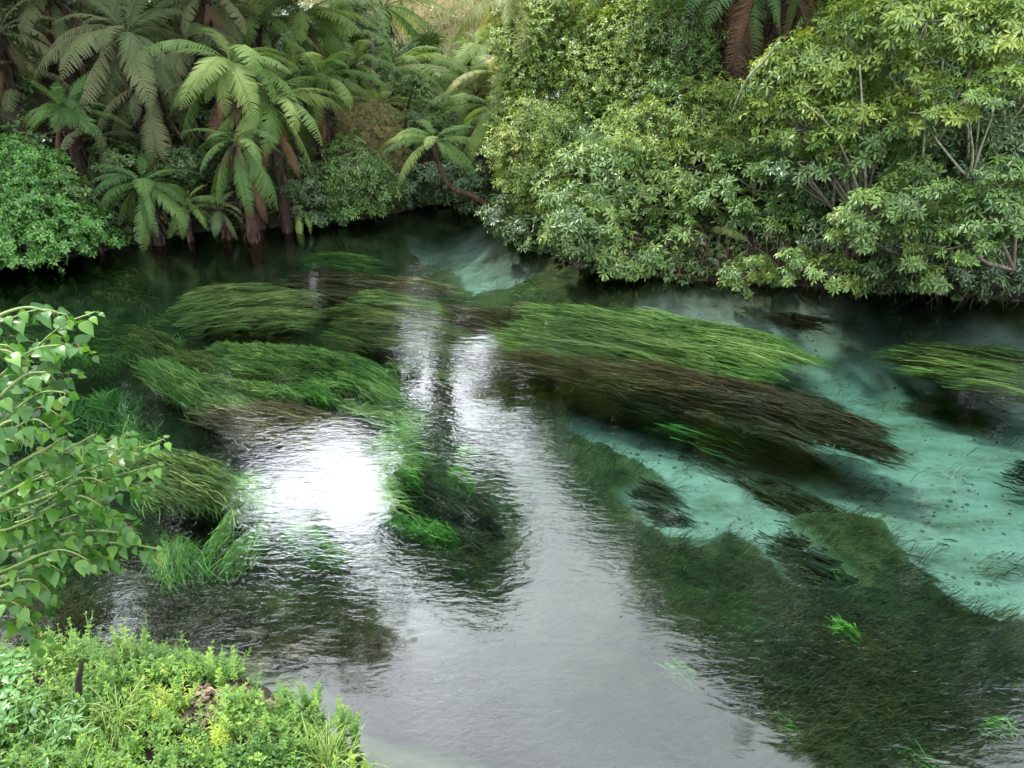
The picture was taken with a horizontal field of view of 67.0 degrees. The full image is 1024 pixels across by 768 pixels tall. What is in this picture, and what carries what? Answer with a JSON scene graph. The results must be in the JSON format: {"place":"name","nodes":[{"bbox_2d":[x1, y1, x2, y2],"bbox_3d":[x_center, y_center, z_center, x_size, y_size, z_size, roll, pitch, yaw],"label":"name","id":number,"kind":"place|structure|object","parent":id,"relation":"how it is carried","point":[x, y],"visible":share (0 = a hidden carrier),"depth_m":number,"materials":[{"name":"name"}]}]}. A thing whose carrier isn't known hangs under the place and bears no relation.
{"place":"outdoors","nodes":[
{"label":"outdoors","id":0,"kind":"place"},
{"bbox_2d":[329,89,413,203],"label":"shrub","id":1,"kind":"object","parent":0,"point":[385,132],"visible":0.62,"depth_m":18.82,"materials":[{"name":"green plant"}]},
{"bbox_2d":[292,0,529,73],"bbox_3d":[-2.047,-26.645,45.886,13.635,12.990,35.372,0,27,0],"label":"dry grass","id":2,"kind":"structure","parent":0,"point":[426,13],"depth_m":38.73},
{"bbox_2d":[378,119,507,225],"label":"tree fern","id":3,"kind":"object","parent":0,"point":[436,154],"visible":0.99,"depth_m":17.64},
{"bbox_2d":[0,201,1023,767],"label":"riverbed","id":4,"kind":"structure","parent":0,"point":[864,331],"depth_m":10.97,"materials":[{"name":"sand"}]},
{"bbox_2d":[44,385,167,448],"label":"water weed","id":5,"kind":"object","parent":4,"relation":"on","point":[121,415],"visible":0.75,"depth_m":11.83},
{"bbox_2d":[139,531,218,597],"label":"water weed","id":6,"kind":"object","parent":4,"relation":"on","point":[180,554],"visible":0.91,"depth_m":8.22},
{"bbox_2d":[119,446,254,515],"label":"water weed","id":7,"kind":"object","parent":4,"relation":"on","point":[189,475],"visible":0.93,"depth_m":9.43,"materials":[{"name":"plant"}]},
{"bbox_2d":[148,182,229,256],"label":"tree fern","id":8,"kind":"object","parent":4,"relation":"on","point":[187,230],"visible":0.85,"depth_m":16.86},
{"bbox_2d":[188,191,244,259],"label":"tree fern","id":9,"kind":"object","parent":4,"relation":"on","point":[228,239],"visible":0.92,"depth_m":17.28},
{"bbox_2d":[179,127,289,267],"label":"tree fern","id":10,"kind":"object","parent":4,"relation":"on","point":[240,163],"visible":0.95,"depth_m":16.48,"materials":[{"name":"plant"}]},
{"bbox_2d":[193,507,282,588],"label":"water weed","id":11,"kind":"object","parent":4,"relation":"on","point":[241,546],"visible":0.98,"depth_m":8.54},
{"bbox_2d":[175,76,346,243],"bbox_3d":[-5.382,-4.823,17.505,3.298,3.963,3.294,0,27,0],"label":"tree fern","id":12,"kind":"object","parent":4,"relation":"on","point":[280,175],"visible":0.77,"depth_m":16.94,"materials":[{"name":"plant"}]},
{"bbox_2d":[0,267,546,525],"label":"deep weed","id":13,"kind":"object","parent":4,"relation":"on","point":[399,460],"visible":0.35,"depth_m":10.59,"materials":[{"name":"plant"}]},
{"bbox_2d":[282,520,351,575],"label":"water weed","id":14,"kind":"object","parent":4,"relation":"on","point":[305,533],"visible":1,"depth_m":8.50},
{"bbox_2d":[321,350,418,419],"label":"water weed","id":15,"kind":"object","parent":4,"relation":"on","point":[366,379],"visible":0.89,"depth_m":11.86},
{"bbox_2d":[382,476,516,563],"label":"water weed","id":16,"kind":"object","parent":4,"relation":"on","point":[467,510],"visible":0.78,"depth_m":9.84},
{"bbox_2d":[435,299,539,341],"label":"water weed","id":17,"kind":"object","parent":4,"relation":"on","point":[479,321],"visible":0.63,"depth_m":14.24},
{"bbox_2d":[0,214,1023,767],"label":"weed carpet","id":18,"kind":"object","parent":4,"relation":"on","point":[530,744],"visible":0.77,"depth_m":7.63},
{"bbox_2d":[624,477,700,532],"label":"water weed","id":19,"kind":"object","parent":4,"relation":"on","point":[672,516],"visible":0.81,"depth_m":10.47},
{"bbox_2d":[468,243,1023,615],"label":"pebbles","id":20,"kind":"object","parent":4,"relation":"on","point":[978,583],"visible":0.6,"depth_m":10.75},
{"bbox_2d":[651,403,859,516],"bbox_3d":[3.501,1.029,11.460,1.629,0.537,3.841,-21,34,-35],"label":"water weed","id":21,"kind":"object","parent":4,"relation":"on","point":[783,494],"visible":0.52,"depth_m":11.08,"materials":[{"name":"plant"}]},
{"bbox_2d":[762,311,856,333],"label":"water weed","id":22,"kind":"object","parent":4,"relation":"on","point":[799,321],"visible":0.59,"depth_m":14.22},
{"bbox_2d":[753,520,949,589],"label":"water weed","id":23,"kind":"object","parent":4,"relation":"on","point":[819,568],"visible":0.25,"depth_m":9.29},
{"bbox_2d":[0,0,1023,767],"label":"hillside","id":24,"kind":"structure","parent":0,"point":[272,216],"depth_m":17.46,"materials":[{"name":"plant"}]},
{"bbox_2d":[0,651,39,699],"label":"herb","id":25,"kind":"object","parent":24,"relation":"on","point":[10,670],"visible":0.66,"depth_m":5.67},
{"bbox_2d":[0,674,52,730],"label":"herb","id":26,"kind":"object","parent":24,"relation":"on","point":[4,706],"visible":0.74,"depth_m":5.40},
{"bbox_2d":[0,0,54,82],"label":"tree fern","id":27,"kind":"object","parent":24,"relation":"on","point":[9,6],"visible":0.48,"depth_m":17.37,"materials":[{"name":"green plant"}]},
{"bbox_2d":[0,0,69,101],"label":"tree fern","id":28,"kind":"object","parent":24,"relation":"on","point":[7,75],"visible":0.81,"depth_m":17.40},
{"bbox_2d":[0,32,79,111],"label":"tree fern","id":29,"kind":"object","parent":24,"relation":"on","point":[33,65],"visible":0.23,"depth_m":17.79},
{"bbox_2d":[18,686,99,767],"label":"herb","id":30,"kind":"object","parent":24,"relation":"on","point":[57,722],"visible":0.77,"depth_m":5.22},
{"bbox_2d":[0,130,128,272],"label":"bush","id":31,"kind":"object","parent":24,"relation":"on","point":[33,220],"visible":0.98,"depth_m":14.93,"materials":[{"name":"green plant"}]},
{"bbox_2d":[13,0,126,91],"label":"tree fern","id":32,"kind":"object","parent":24,"relation":"on","point":[55,12],"visible":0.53,"depth_m":17.97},
{"bbox_2d":[22,71,131,188],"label":"tree fern","id":33,"kind":"object","parent":24,"relation":"on","point":[66,119],"visible":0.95,"depth_m":16.60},
{"bbox_2d":[0,302,171,676],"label":"shrub","id":34,"kind":"object","parent":24,"relation":"on","point":[27,476],"visible":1,"depth_m":3.79,"materials":[{"name":"green plant"}]},
{"bbox_2d":[47,113,153,195],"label":"tree fern","id":35,"kind":"object","parent":24,"relation":"on","point":[103,141],"visible":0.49,"depth_m":17.36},
{"bbox_2d":[70,675,160,756],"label":"grass tussock","id":36,"kind":"object","parent":24,"relation":"on","point":[121,714],"depth_m":5.33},
{"bbox_2d":[32,0,199,177],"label":"tree fern","id":37,"kind":"object","parent":24,"relation":"on","point":[131,45],"visible":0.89,"depth_m":16.75,"materials":[{"name":"plant"}]},
{"bbox_2d":[72,0,198,79],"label":"tree fern","id":38,"kind":"object","parent":24,"relation":"on","point":[168,21],"visible":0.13,"depth_m":18.91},
{"bbox_2d":[84,156,200,257],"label":"tree fern","id":39,"kind":"object","parent":24,"relation":"on","point":[150,209],"visible":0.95,"depth_m":16.45,"materials":[{"name":"plant"}]},
{"bbox_2d":[82,137,214,224],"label":"shrub","id":40,"kind":"object","parent":24,"relation":"on","point":[115,156],"visible":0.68,"depth_m":17.14,"materials":[{"name":"green plant"}]},
{"bbox_2d":[96,76,219,183],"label":"tree fern","id":41,"kind":"object","parent":24,"relation":"on","point":[155,124],"visible":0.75,"depth_m":17.47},
{"bbox_2d":[88,20,241,121],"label":"tree fern","id":42,"kind":"object","parent":24,"relation":"on","point":[179,66],"visible":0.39,"depth_m":17.88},
{"bbox_2d":[0,611,376,767],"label":"ground cover","id":43,"kind":"object","parent":24,"relation":"on","point":[224,759],"visible":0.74,"depth_m":5.39,"materials":[{"name":"plant"}]},
{"bbox_2d":[135,27,305,239],"bbox_3d":[-6.025,-5.244,17.185,3.222,4.808,3.916,0,27,0],"label":"tree fern","id":44,"kind":"object","parent":24,"relation":"on","point":[228,71],"visible":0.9,"depth_m":15.94,"materials":[{"name":"plant"}]},
{"bbox_2d":[154,0,286,120],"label":"tree fern","id":45,"kind":"object","parent":24,"relation":"on","point":[206,14],"visible":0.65,"depth_m":18.34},
{"bbox_2d":[202,645,239,688],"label":"herb","id":46,"kind":"object","parent":24,"relation":"on","point":[224,673],"visible":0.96,"depth_m":5.82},
{"bbox_2d":[176,679,299,744],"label":"leaf litter","id":47,"kind":"object","parent":24,"relation":"on","point":[204,699],"visible":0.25,"depth_m":5.56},
{"bbox_2d":[191,0,329,101],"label":"tree fern","id":48,"kind":"object","parent":24,"relation":"on","point":[259,38],"visible":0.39,"depth_m":19.64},
{"bbox_2d":[217,0,379,108],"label":"tree fern","id":49,"kind":"object","parent":24,"relation":"on","point":[319,14],"visible":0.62,"depth_m":20.28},
{"bbox_2d":[258,146,342,227],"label":"shrub","id":50,"kind":"object","parent":24,"relation":"on","point":[293,187],"visible":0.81,"depth_m":17.68,"materials":[{"name":"green plant"}]},
{"bbox_2d":[269,707,389,767],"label":"grass tussock","id":51,"kind":"object","parent":24,"relation":"on","point":[329,754],"depth_m":5.38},
{"bbox_2d":[271,37,397,174],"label":"tree fern","id":52,"kind":"object","parent":24,"relation":"on","point":[323,115],"visible":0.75,"depth_m":18.36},
{"bbox_2d":[288,0,399,95],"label":"tree fern","id":53,"kind":"object","parent":24,"relation":"on","point":[365,31],"visible":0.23,"depth_m":24.26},
{"bbox_2d":[285,35,405,134],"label":"tree fern","id":54,"kind":"object","parent":24,"relation":"on","point":[357,80],"visible":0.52,"depth_m":22.10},
{"bbox_2d":[296,0,396,86],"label":"tree","id":55,"kind":"object","parent":24,"relation":"on","point":[358,23],"visible":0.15,"depth_m":25.09,"materials":[{"name":"green plant"}]},
{"bbox_2d":[310,127,411,227],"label":"shrub","id":56,"kind":"object","parent":24,"relation":"on","point":[367,175],"visible":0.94,"depth_m":18.00,"materials":[{"name":"green plant"}]},
{"bbox_2d":[339,59,436,123],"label":"shrub","id":57,"kind":"object","parent":24,"relation":"on","point":[415,86],"visible":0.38,"depth_m":23.26,"materials":[{"name":"green plant"}]},
{"bbox_2d":[333,0,449,90],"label":"tree fern","id":58,"kind":"object","parent":24,"relation":"on","point":[387,18],"visible":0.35,"depth_m":27.85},
{"bbox_2d":[335,45,455,125],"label":"tree fern","id":59,"kind":"object","parent":24,"relation":"on","point":[407,56],"visible":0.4,"depth_m":23.72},
{"bbox_2d":[389,94,479,168],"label":"shrub","id":60,"kind":"object","parent":24,"relation":"on","point":[432,117],"visible":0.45,"depth_m":21.38,"materials":[{"name":"green plant"}]},
{"bbox_2d":[383,152,502,217],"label":"shrub","id":61,"kind":"object","parent":24,"relation":"on","point":[418,180],"visible":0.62,"depth_m":19.23,"materials":[{"name":"green plant"}]},
{"bbox_2d":[435,21,504,115],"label":"tree fern","id":62,"kind":"object","parent":24,"relation":"on","point":[472,53],"visible":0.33,"depth_m":24.14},
{"bbox_2d":[391,42,556,166],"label":"tree fern","id":63,"kind":"object","parent":24,"relation":"on","point":[476,93],"visible":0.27,"depth_m":21.73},
{"bbox_2d":[436,94,546,215],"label":"tree fern","id":64,"kind":"object","parent":24,"relation":"on","point":[480,128],"visible":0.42,"depth_m":18.67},
{"bbox_2d":[442,54,548,163],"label":"tree fern","id":65,"kind":"object","parent":24,"relation":"on","point":[465,76],"visible":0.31,"depth_m":21.00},
{"bbox_2d":[0,0,1023,305],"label":"undergrowth","id":66,"kind":"object","parent":24,"relation":"on","point":[38,136],"visible":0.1,"depth_m":17.68,"materials":[{"name":"plant"}]},
{"bbox_2d":[474,193,587,260],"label":"shrub","id":67,"kind":"object","parent":24,"relation":"on","point":[521,230],"visible":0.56,"depth_m":16.28,"materials":[{"name":"green plant"}]},
{"bbox_2d":[474,90,597,233],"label":"shrub","id":68,"kind":"object","parent":24,"relation":"on","point":[532,159],"visible":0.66,"depth_m":16.13,"materials":[{"name":"green plant"}]},
{"bbox_2d":[472,0,611,175],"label":"shrub","id":69,"kind":"object","parent":24,"relation":"on","point":[545,36],"visible":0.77,"depth_m":16.74,"materials":[{"name":"green plant"}]},
{"bbox_2d":[534,96,686,201],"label":"shrub","id":70,"kind":"object","parent":24,"relation":"on","point":[590,140],"visible":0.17,"depth_m":15.88,"materials":[{"name":"green plant"}]},
{"bbox_2d":[524,177,706,290],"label":"shrub","id":71,"kind":"object","parent":24,"relation":"on","point":[568,218],"visible":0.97,"depth_m":14.62,"materials":[{"name":"green plant"}]},
{"bbox_2d":[533,0,703,150],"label":"shrub","id":72,"kind":"object","parent":24,"relation":"on","point":[606,78],"visible":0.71,"depth_m":16.39,"materials":[{"name":"green plant"}]},
{"bbox_2d":[530,129,746,228],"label":"shrub","id":73,"kind":"object","parent":24,"relation":"on","point":[642,192],"visible":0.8,"depth_m":14.98,"materials":[{"name":"green plant"}]},
{"bbox_2d":[606,0,753,144],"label":"shrub","id":74,"kind":"object","parent":24,"relation":"on","point":[694,58],"visible":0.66,"depth_m":15.94,"materials":[{"name":"green plant"}]},
{"bbox_2d":[591,71,777,179],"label":"shrub","id":75,"kind":"object","parent":24,"relation":"on","point":[726,120],"visible":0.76,"depth_m":15.19,"materials":[{"name":"green plant"}]},
{"bbox_2d":[667,0,800,127],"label":"tree fern","id":76,"kind":"object","parent":24,"relation":"on","point":[744,24],"visible":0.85,"depth_m":15.54,"materials":[{"name":"plant"}]},
{"bbox_2d":[676,147,817,239],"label":"shrub","id":77,"kind":"object","parent":24,"relation":"on","point":[746,217],"visible":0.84,"depth_m":14.57,"materials":[{"name":"green plant"}]},
{"bbox_2d":[703,80,813,169],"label":"shrub","id":78,"kind":"object","parent":24,"relation":"on","point":[771,118],"visible":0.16,"depth_m":15.77,"materials":[{"name":"green plant"}]},
{"bbox_2d":[716,0,824,85],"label":"tree fern","id":79,"kind":"object","parent":24,"relation":"on","point":[790,12],"visible":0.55,"depth_m":16.12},
{"bbox_2d":[555,223,1023,312],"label":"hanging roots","id":80,"kind":"object","parent":24,"relation":"on","point":[768,260],"visible":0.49,"depth_m":14.22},
{"bbox_2d":[773,245,816,287],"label":"shrub","id":81,"kind":"object","parent":24,"relation":"on","point":[789,277],"visible":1,"depth_m":13.29,"materials":[{"name":"green plant"}]},
{"bbox_2d":[710,133,935,249],"bbox_3d":[6.293,-3.835,15.376,4.636,2.747,2.584,0,27,0],"label":"shrub","id":82,"kind":"object","parent":24,"relation":"on","point":[816,203],"visible":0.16,"depth_m":14.92,"materials":[{"name":"green plant"}]},
{"bbox_2d":[737,0,926,203],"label":"tree","id":83,"kind":"object","parent":24,"relation":"on","point":[835,82],"visible":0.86,"depth_m":12.66,"materials":[{"name":"green plant"}]},
{"bbox_2d":[795,251,871,299],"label":"shrub","id":84,"kind":"object","parent":24,"relation":"on","point":[860,287],"visible":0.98,"depth_m":13.08,"materials":[{"name":"green plant"}]},
{"bbox_2d":[795,90,946,271],"bbox_3d":[6.057,-3.304,13.406,2.368,3.423,1.439,0,27,0],"label":"shrub","id":85,"kind":"object","parent":24,"relation":"on","point":[892,134],"visible":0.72,"depth_m":12.90,"materials":[{"name":"green plant"}]},
{"bbox_2d":[760,118,1023,260],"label":"shrub","id":86,"kind":"object","parent":24,"relation":"on","point":[782,170],"visible":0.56,"depth_m":13.12,"materials":[{"name":"green plant"}]},
{"bbox_2d":[767,146,1016,280],"bbox_3d":[7.067,-3.103,14.278,4.381,2.450,2.256,0,27,0],"label":"shrub","id":87,"kind":"object","parent":24,"relation":"on","point":[821,225],"visible":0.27,"depth_m":14.18,"materials":[{"name":"green plant"}]},
{"bbox_2d":[821,170,989,267],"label":"shrub","id":88,"kind":"object","parent":24,"relation":"on","point":[901,208],"visible":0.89,"depth_m":12.23,"materials":[{"name":"green plant"}]},
{"bbox_2d":[794,0,1023,157],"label":"shrub","id":89,"kind":"object","parent":24,"relation":"on","point":[957,71],"visible":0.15,"depth_m":14.02,"materials":[{"name":"green plant"}]},
{"bbox_2d":[891,249,953,294],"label":"shrub","id":90,"kind":"object","parent":24,"relation":"on","point":[936,284],"visible":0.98,"depth_m":12.42,"materials":[{"name":"green plant"}]},
{"bbox_2d":[825,0,1023,160],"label":"tree","id":91,"kind":"object","parent":24,"relation":"on","point":[1006,18],"visible":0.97,"depth_m":11.67,"materials":[{"name":"green plant"}]},
{"bbox_2d":[854,238,1023,298],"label":"shrub","id":92,"kind":"object","parent":24,"relation":"on","point":[988,274],"visible":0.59,"depth_m":13.32,"materials":[{"name":"green plant"}]},
{"bbox_2d":[879,88,1023,267],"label":"shrub","id":93,"kind":"object","parent":24,"relation":"on","point":[1009,139],"visible":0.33,"depth_m":12.94,"materials":[{"name":"green plant"}]},
{"bbox_2d":[895,61,1023,178],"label":"tree","id":94,"kind":"object","parent":24,"relation":"on","point":[933,119],"visible":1,"depth_m":11.56,"materials":[{"name":"green plant"}]},
{"bbox_2d":[926,151,1023,270],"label":"shrub","id":95,"kind":"object","parent":24,"relation":"on","point":[982,231],"visible":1,"depth_m":11.74,"materials":[{"name":"green plant"}]},
{"bbox_2d":[436,0,589,198],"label":"tree fern","id":96,"kind":"object","parent":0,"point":[503,7],"visible":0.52,"depth_m":16.62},
{"bbox_2d":[715,254,782,301],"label":"shrub","id":97,"kind":"object","parent":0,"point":[735,279],"visible":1,"depth_m":14.03,"materials":[{"name":"green plant"}]},
{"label":"water","id":98,"kind":"structure","parent":0,"visible":0},
{"bbox_2d":[121,322,226,376],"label":"water weed","id":99,"kind":"object","parent":98,"relation":"in","point":[153,339],"visible":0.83,"depth_m":13.14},
{"bbox_2d":[127,354,265,444],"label":"water weed","id":100,"kind":"object","parent":98,"relation":"in","point":[173,381],"visible":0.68,"depth_m":11.87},
{"bbox_2d":[166,282,328,338],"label":"water weed","id":101,"kind":"object","parent":98,"relation":"in","point":[231,310],"visible":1,"depth_m":14.08,"materials":[{"name":"plant"}]},
{"bbox_2d":[196,340,355,410],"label":"water weed","id":102,"kind":"object","parent":98,"relation":"in","point":[268,370],"visible":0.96,"depth_m":12.14,"materials":[{"name":"plant"}]},
{"bbox_2d":[180,396,384,471],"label":"water weed","id":103,"kind":"object","parent":98,"relation":"in","point":[281,428],"visible":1,"depth_m":10.55,"materials":[{"name":"plant"}]},
{"bbox_2d":[301,251,400,273],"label":"water weed","id":104,"kind":"object","parent":98,"relation":"in","point":[347,262],"visible":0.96,"depth_m":16.91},
{"bbox_2d":[267,267,464,306],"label":"water weed","id":105,"kind":"object","parent":98,"relation":"on","point":[337,287],"visible":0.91,"depth_m":15.77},
{"bbox_2d":[347,289,455,320],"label":"water weed","id":106,"kind":"object","parent":98,"relation":"in","point":[390,301],"visible":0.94,"depth_m":14.47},
{"bbox_2d":[313,301,492,368],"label":"water weed","id":107,"kind":"object","parent":98,"relation":"in","point":[419,337],"visible":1,"depth_m":13.27,"materials":[{"name":"plant"}]},
{"bbox_2d":[376,508,462,558],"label":"water weed","id":108,"kind":"object","parent":98,"relation":"in","point":[435,532],"visible":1,"depth_m":8.66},
{"bbox_2d":[459,343,798,410],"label":"water weed","id":109,"kind":"object","parent":98,"relation":"in","point":[650,371],"visible":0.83,"depth_m":11.96,"materials":[{"name":"plant"}]},
{"bbox_2d":[477,301,844,384],"bbox_3d":[2.474,-0.667,13.202,6.208,0.502,2.990,7,28,13],"label":"water weed","id":110,"kind":"object","parent":98,"relation":"in","point":[725,349],"visible":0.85,"depth_m":13.00,"materials":[{"name":"plant"}]},
{"bbox_2d":[625,400,778,465],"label":"water weed","id":111,"kind":"object","parent":98,"relation":"in","point":[686,421],"visible":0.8,"depth_m":11.44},
{"bbox_2d":[571,373,921,471],"bbox_3d":[3.359,0.329,11.399,4.997,0.638,1.587,16,31,28],"label":"water weed","id":112,"kind":"object","parent":98,"relation":"on","point":[820,420],"visible":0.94,"depth_m":10.86,"materials":[{"name":"plant"}]},
{"bbox_2d":[869,339,1023,404],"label":"water weed","id":113,"kind":"object","parent":98,"relation":"in","point":[989,371],"visible":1,"depth_m":12.20,"materials":[{"name":"plant"}]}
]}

